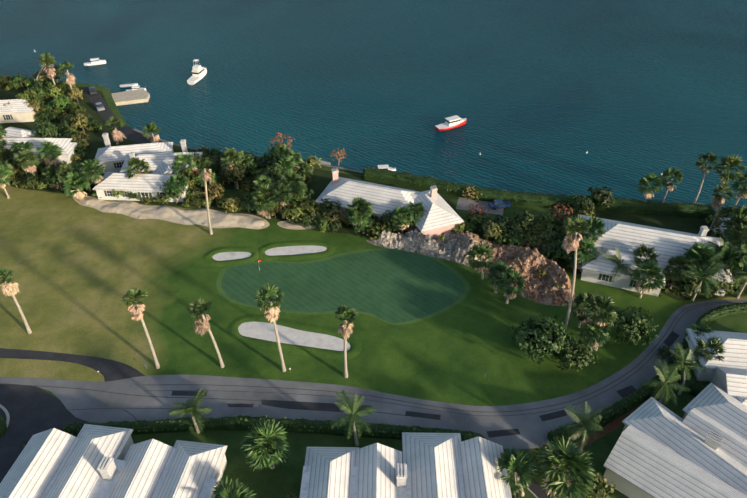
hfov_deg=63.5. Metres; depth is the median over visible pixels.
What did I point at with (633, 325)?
bush
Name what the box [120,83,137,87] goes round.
docked boat
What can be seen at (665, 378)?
pinnate palm
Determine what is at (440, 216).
pink house
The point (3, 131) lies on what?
sabal palm
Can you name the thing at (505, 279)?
palm tree
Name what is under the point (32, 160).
sabal palm
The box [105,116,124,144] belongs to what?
tall fan palm
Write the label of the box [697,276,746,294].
hedge
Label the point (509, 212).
shore lawn
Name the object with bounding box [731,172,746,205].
sabal palm
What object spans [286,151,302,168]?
sabal palm
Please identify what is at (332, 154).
bare rust tree
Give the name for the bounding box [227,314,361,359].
bunker lip grass
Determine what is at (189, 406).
pinnate palm
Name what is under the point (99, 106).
car
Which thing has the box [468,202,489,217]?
bare rust tree
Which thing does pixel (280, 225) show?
waste sand base
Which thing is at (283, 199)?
sabal palm
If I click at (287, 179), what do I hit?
tree
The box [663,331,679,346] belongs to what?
road patch
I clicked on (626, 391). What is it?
road patch
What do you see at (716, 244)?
sabal palm
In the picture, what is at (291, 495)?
garden shrub
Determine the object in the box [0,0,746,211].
sea
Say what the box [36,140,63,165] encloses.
sabal palm
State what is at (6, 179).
sabal palm
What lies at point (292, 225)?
waste spoil sand
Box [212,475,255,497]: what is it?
garden fan palm
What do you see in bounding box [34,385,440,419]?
tar seam road
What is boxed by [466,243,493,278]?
palm tree
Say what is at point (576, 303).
palm tree
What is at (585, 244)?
sabal palm
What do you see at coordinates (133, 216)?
bunker edge
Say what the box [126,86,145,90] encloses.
docked boat
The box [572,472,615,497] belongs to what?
garden shrub
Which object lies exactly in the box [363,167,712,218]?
hedge
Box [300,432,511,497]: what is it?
house bottom
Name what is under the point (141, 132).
sea wall cap
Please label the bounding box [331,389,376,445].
pinnate palm
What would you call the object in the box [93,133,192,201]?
house
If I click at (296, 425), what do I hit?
road hedge
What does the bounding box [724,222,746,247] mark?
sabal palm
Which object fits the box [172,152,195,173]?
sabal palm
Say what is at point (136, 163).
sabal palm
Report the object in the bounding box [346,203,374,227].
sabal palm
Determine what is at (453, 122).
red boat
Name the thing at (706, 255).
sabal palm
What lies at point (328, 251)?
bunker lip grass
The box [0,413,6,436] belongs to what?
hedge
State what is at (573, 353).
bush
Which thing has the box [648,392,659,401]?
garden shrub
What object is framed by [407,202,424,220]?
sabal palm
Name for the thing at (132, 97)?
dock top
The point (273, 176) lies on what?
tree
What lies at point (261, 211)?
sabal palm
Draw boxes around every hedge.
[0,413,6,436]
[63,414,473,441]
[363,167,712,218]
[547,372,663,444]
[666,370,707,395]
[667,301,746,368]
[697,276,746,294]
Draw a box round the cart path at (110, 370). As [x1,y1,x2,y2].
[0,348,144,381]
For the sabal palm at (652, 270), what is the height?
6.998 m
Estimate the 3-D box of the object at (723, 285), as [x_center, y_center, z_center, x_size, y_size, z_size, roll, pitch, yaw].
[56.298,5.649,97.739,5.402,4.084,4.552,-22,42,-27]
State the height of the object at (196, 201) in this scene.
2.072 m
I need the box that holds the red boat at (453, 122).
[435,115,466,131]
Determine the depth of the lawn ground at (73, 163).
133.72 m
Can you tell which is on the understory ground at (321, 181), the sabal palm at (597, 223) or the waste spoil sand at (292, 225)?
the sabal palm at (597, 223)
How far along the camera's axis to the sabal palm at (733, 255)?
97.38 m
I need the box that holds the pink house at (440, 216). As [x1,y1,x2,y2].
[315,168,463,237]
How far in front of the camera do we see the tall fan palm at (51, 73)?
158.31 m
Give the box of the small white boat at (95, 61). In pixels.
[84,58,105,65]
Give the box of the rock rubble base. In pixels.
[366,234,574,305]
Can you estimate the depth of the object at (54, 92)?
158.82 m
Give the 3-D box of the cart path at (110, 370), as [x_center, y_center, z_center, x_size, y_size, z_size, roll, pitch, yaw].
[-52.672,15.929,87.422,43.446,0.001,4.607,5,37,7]
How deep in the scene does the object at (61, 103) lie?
151.61 m
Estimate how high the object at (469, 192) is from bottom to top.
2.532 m
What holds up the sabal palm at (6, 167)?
on the understory ground at (321, 181)
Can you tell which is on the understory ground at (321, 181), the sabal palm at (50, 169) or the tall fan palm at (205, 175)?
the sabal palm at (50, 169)
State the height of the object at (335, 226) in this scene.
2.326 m
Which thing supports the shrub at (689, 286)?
on the understory ground at (321, 181)
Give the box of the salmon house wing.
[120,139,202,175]
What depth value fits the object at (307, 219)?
112.72 m
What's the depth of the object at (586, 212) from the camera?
114.46 m
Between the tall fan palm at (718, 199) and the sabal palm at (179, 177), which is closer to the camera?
the tall fan palm at (718, 199)
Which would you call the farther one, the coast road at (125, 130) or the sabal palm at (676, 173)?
the coast road at (125, 130)
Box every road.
[0,298,746,448]
[0,384,88,482]
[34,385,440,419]
[73,408,171,409]
[82,86,159,143]
[156,301,746,415]
[162,300,746,411]
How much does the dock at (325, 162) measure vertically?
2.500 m
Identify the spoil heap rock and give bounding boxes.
[370,229,572,303]
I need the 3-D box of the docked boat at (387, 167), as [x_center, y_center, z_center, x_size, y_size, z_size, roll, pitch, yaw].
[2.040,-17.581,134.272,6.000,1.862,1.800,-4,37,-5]
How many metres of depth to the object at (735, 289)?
97.91 m
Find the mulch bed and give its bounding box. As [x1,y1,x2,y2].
[557,385,668,454]
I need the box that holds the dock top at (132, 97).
[111,89,149,105]
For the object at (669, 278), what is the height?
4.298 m
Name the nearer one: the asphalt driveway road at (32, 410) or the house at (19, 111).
the asphalt driveway road at (32, 410)
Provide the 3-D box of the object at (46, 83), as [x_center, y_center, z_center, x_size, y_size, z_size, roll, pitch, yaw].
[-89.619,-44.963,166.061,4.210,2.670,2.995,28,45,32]
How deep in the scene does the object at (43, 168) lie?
128.88 m
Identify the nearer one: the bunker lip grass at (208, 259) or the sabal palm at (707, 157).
the bunker lip grass at (208, 259)
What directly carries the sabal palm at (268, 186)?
on the fairway ground at (78, 269)
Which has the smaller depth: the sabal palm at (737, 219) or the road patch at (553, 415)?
the road patch at (553, 415)
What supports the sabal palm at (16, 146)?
on the understory ground at (321, 181)
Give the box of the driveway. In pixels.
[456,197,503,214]
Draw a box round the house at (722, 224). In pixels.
[713,217,733,237]
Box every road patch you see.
[171,391,206,395]
[227,404,253,406]
[261,399,370,413]
[405,411,440,419]
[486,429,519,437]
[539,410,566,421]
[617,385,636,397]
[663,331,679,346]
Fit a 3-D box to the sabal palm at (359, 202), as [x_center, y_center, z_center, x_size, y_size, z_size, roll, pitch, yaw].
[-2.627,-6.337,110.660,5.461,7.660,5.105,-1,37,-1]
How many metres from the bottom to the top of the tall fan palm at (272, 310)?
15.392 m
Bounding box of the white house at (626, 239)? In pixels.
[573,214,732,295]
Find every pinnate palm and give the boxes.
[167,389,211,433]
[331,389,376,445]
[562,401,602,452]
[640,359,690,404]
[664,342,706,394]
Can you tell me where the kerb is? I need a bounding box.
[0,404,9,426]
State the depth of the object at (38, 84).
164.11 m
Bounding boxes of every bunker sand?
[212,252,251,260]
[238,322,349,350]
[265,245,326,255]
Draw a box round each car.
[89,86,96,94]
[95,102,104,110]
[488,199,510,209]
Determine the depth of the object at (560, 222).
111.64 m
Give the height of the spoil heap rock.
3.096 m
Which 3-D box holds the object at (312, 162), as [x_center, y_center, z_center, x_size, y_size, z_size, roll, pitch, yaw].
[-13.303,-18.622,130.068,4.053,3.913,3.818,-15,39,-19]
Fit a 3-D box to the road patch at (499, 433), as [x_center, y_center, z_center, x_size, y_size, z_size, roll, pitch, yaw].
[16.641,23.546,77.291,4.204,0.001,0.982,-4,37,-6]
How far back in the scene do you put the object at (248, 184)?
123.74 m
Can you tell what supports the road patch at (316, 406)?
on the road at (534, 430)
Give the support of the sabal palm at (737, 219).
on the understory ground at (321, 181)
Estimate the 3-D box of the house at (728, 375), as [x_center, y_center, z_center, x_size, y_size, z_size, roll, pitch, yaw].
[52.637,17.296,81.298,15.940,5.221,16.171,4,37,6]
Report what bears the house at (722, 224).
on the understory ground at (321, 181)
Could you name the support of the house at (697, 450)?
on the lawn at (600, 449)
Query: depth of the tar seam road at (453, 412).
82.37 m
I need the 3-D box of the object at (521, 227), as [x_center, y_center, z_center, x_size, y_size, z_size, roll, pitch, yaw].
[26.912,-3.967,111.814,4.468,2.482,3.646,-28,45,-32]
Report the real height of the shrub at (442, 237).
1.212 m
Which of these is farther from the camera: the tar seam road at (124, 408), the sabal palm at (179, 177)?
the sabal palm at (179, 177)
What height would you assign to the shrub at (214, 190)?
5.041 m
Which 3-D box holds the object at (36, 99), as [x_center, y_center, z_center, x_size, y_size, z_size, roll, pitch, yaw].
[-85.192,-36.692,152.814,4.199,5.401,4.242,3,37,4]
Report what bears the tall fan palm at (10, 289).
on the fairway ground at (78, 269)
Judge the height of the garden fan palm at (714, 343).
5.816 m
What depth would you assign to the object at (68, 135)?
141.29 m
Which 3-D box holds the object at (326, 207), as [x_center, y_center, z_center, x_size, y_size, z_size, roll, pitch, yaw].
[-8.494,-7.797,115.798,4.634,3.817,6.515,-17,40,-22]
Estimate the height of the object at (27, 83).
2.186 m
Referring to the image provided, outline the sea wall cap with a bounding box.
[132,128,723,212]
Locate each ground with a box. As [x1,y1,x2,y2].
[0,82,746,300]
[0,185,746,405]
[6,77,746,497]
[69,161,103,175]
[131,430,539,497]
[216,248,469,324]
[217,189,255,201]
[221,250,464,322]
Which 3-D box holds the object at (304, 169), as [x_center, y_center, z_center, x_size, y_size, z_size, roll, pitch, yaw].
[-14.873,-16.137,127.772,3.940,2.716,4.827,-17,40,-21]
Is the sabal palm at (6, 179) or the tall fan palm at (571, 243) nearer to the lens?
the tall fan palm at (571, 243)
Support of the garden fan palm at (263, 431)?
on the lawn ground at (281, 481)
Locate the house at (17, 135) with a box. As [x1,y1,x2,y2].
[0,127,76,163]
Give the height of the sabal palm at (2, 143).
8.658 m
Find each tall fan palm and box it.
[0,267,31,333]
[36,52,54,80]
[39,55,58,97]
[58,60,74,98]
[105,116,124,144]
[121,288,159,368]
[142,122,160,142]
[186,297,224,367]
[195,158,214,233]
[255,282,285,371]
[334,304,357,377]
[562,215,591,333]
[709,182,734,229]
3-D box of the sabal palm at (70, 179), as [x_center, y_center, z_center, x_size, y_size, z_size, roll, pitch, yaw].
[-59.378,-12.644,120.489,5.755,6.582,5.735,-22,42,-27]
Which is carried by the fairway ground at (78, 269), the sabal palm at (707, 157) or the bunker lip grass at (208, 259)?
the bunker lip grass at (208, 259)
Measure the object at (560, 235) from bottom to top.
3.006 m
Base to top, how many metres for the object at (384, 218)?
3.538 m
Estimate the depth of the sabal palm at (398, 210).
108.72 m
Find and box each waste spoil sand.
[77,197,267,227]
[280,222,313,227]
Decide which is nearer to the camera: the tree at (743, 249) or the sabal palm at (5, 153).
the tree at (743, 249)
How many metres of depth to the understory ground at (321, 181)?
124.31 m
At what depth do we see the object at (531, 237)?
108.48 m
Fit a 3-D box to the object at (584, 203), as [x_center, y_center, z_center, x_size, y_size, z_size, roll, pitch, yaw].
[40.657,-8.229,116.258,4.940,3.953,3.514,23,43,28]
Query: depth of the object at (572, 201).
118.05 m
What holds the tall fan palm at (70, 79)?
on the understory ground at (321, 181)
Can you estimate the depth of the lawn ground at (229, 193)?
123.67 m
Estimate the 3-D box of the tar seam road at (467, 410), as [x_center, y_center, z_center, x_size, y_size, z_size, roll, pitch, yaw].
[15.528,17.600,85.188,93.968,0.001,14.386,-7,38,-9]
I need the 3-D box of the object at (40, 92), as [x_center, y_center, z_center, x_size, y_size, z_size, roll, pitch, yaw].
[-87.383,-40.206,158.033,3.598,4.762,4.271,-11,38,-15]
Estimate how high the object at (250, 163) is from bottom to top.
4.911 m
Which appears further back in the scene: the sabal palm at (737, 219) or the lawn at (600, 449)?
the sabal palm at (737, 219)
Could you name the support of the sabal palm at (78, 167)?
on the understory ground at (321, 181)
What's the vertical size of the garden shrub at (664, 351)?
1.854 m
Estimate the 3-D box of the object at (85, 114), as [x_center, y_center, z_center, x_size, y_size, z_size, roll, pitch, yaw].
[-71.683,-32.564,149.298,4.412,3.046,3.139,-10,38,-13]
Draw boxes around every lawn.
[450,199,576,224]
[541,313,746,497]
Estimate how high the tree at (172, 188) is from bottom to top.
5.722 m
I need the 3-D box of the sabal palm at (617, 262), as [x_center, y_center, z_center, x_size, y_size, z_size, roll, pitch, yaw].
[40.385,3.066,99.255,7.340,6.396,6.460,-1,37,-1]
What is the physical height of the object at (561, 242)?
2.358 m
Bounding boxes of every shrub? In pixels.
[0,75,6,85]
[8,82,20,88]
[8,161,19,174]
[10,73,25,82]
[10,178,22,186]
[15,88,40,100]
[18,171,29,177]
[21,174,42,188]
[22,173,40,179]
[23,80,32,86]
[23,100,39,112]
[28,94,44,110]
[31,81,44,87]
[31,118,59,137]
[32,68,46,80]
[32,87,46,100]
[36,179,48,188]
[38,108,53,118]
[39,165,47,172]
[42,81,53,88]
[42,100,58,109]
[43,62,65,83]
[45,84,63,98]
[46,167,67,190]
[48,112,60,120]
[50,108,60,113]
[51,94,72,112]
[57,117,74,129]
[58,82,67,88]
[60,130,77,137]
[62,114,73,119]
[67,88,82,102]
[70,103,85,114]
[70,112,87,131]
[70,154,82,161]
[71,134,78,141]
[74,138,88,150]
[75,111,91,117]
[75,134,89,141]
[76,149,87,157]
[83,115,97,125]
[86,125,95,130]
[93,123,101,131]
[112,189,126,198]
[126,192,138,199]
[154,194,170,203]
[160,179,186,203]
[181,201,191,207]
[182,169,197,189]
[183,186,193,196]
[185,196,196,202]
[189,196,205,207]
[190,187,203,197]
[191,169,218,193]
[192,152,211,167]
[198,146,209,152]
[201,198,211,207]
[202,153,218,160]
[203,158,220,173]
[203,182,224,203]
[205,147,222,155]
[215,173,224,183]
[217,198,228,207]
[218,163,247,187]
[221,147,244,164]
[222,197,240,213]
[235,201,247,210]
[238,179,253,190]
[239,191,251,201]
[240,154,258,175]
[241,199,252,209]
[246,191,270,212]
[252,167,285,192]
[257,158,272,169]
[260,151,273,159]
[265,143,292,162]
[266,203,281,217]
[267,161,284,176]
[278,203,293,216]
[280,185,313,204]
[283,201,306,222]
[286,492,296,497]
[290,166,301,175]
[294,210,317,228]
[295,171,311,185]
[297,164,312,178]
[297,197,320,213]
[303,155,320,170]
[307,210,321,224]
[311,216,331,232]
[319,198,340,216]
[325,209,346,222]
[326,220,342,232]
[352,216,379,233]
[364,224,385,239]
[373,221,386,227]
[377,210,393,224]
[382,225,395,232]
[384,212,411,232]
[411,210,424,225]
[438,234,445,241]
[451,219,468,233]
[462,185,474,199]
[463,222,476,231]
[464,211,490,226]
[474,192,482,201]
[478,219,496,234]
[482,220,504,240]
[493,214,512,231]
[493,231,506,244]
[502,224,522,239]
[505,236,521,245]
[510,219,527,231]
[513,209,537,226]
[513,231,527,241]
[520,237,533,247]
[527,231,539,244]
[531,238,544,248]
[532,442,558,466]
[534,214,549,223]
[535,268,546,277]
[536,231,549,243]
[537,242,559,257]
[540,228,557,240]
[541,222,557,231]
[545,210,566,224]
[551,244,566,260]
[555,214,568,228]
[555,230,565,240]
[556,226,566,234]
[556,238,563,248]
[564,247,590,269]
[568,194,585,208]
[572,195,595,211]
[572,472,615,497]
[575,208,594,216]
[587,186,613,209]
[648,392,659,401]
[656,345,672,357]
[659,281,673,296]
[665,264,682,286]
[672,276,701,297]
[681,361,693,375]
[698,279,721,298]
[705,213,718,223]
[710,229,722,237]
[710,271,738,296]
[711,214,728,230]
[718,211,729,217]
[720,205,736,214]
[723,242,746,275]
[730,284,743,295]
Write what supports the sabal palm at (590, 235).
on the understory ground at (321, 181)
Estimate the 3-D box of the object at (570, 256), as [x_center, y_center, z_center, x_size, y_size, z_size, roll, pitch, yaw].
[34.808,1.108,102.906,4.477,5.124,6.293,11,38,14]
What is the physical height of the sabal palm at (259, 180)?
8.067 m
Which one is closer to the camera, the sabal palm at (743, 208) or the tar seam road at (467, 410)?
the tar seam road at (467, 410)
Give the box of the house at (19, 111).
[0,99,40,122]
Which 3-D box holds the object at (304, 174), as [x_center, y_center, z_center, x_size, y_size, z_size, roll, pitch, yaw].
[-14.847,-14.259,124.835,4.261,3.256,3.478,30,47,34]
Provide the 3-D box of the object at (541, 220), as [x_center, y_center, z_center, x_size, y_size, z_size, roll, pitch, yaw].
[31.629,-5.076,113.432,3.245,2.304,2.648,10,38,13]
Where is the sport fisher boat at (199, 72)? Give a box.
[187,59,206,84]
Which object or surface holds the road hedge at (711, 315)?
on the lawn at (600, 449)
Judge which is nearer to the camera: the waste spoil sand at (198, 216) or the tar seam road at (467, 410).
the tar seam road at (467, 410)
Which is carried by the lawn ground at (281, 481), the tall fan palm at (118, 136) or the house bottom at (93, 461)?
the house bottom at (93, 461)
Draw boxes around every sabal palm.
[0,125,7,140]
[0,132,6,148]
[0,148,17,167]
[0,160,13,183]
[0,164,10,197]
[10,140,35,172]
[13,148,39,175]
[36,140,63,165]
[42,165,58,188]
[54,163,74,182]
[62,171,90,199]
[75,161,91,190]
[81,158,105,183]
[123,157,149,178]
[167,173,188,194]
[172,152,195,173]
[220,149,242,188]
[250,182,279,218]
[251,193,273,217]
[253,175,271,194]
[271,182,292,218]
[277,155,296,174]
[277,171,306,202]
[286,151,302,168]
[345,196,373,233]
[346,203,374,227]
[391,206,412,234]
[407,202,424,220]
[573,238,598,271]
[575,219,596,239]
[578,216,606,242]
[599,247,638,282]
[630,260,666,297]
[633,243,659,266]
[636,172,662,201]
[661,167,683,202]
[662,254,693,288]
[679,261,722,300]
[683,248,727,280]
[684,242,714,267]
[691,249,720,276]
[693,153,718,203]
[704,237,743,271]
[713,154,746,183]
[715,244,743,271]
[720,213,746,241]
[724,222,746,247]
[729,205,746,226]
[730,258,746,297]
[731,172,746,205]
[740,227,746,245]
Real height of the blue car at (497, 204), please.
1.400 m
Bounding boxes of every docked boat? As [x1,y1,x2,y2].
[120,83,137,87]
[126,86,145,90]
[378,165,395,170]
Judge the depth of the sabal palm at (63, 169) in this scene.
119.77 m
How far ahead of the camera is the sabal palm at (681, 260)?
97.16 m
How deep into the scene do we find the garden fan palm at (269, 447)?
71.41 m
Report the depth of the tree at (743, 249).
97.12 m
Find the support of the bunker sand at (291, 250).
on the fairway ground at (78, 269)
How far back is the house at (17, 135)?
133.26 m
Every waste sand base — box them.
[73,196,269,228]
[277,220,315,229]
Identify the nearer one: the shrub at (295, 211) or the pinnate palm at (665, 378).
the pinnate palm at (665, 378)
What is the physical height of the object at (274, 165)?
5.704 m
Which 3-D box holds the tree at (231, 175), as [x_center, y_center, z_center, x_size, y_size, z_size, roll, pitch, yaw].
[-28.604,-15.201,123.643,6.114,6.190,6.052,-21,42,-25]
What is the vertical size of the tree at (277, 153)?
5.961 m
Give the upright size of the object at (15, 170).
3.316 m
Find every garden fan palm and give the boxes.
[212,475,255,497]
[240,419,290,470]
[242,437,277,467]
[495,447,537,496]
[536,437,596,497]
[685,322,713,339]
[693,337,726,370]
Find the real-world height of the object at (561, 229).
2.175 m
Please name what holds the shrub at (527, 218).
on the understory ground at (321, 181)
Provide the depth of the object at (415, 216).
110.17 m
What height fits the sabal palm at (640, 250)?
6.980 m
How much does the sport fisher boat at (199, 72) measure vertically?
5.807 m
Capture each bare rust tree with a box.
[268,132,294,152]
[329,147,346,165]
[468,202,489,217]
[549,203,573,221]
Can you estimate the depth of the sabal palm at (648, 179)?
114.07 m
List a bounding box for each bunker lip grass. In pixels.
[202,246,258,266]
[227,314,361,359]
[258,240,335,261]
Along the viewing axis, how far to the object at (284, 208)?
114.43 m
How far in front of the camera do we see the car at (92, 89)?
164.25 m
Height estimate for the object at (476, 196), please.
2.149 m
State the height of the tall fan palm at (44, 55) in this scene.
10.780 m
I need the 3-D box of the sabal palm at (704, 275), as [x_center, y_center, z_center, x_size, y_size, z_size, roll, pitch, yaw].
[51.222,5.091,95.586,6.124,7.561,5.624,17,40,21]
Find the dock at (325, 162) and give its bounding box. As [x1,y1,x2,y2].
[315,160,330,164]
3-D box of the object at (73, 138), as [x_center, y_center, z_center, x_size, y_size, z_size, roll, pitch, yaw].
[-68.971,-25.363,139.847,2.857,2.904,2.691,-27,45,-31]
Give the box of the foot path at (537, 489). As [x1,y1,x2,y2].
[503,449,551,497]
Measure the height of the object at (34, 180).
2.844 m
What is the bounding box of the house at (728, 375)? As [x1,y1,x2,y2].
[685,328,746,405]
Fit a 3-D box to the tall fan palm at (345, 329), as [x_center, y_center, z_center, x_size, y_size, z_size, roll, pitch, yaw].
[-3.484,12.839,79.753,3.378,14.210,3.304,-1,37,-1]
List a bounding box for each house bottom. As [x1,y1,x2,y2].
[0,424,226,497]
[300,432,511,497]
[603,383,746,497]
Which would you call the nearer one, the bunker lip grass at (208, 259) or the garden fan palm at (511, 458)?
the garden fan palm at (511, 458)
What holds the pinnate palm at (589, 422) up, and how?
on the lawn at (600, 449)
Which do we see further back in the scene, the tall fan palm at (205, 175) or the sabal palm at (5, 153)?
the sabal palm at (5, 153)
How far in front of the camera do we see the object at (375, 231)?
110.07 m
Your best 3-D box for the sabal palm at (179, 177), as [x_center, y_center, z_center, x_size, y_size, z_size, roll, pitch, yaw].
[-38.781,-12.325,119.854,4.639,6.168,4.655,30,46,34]

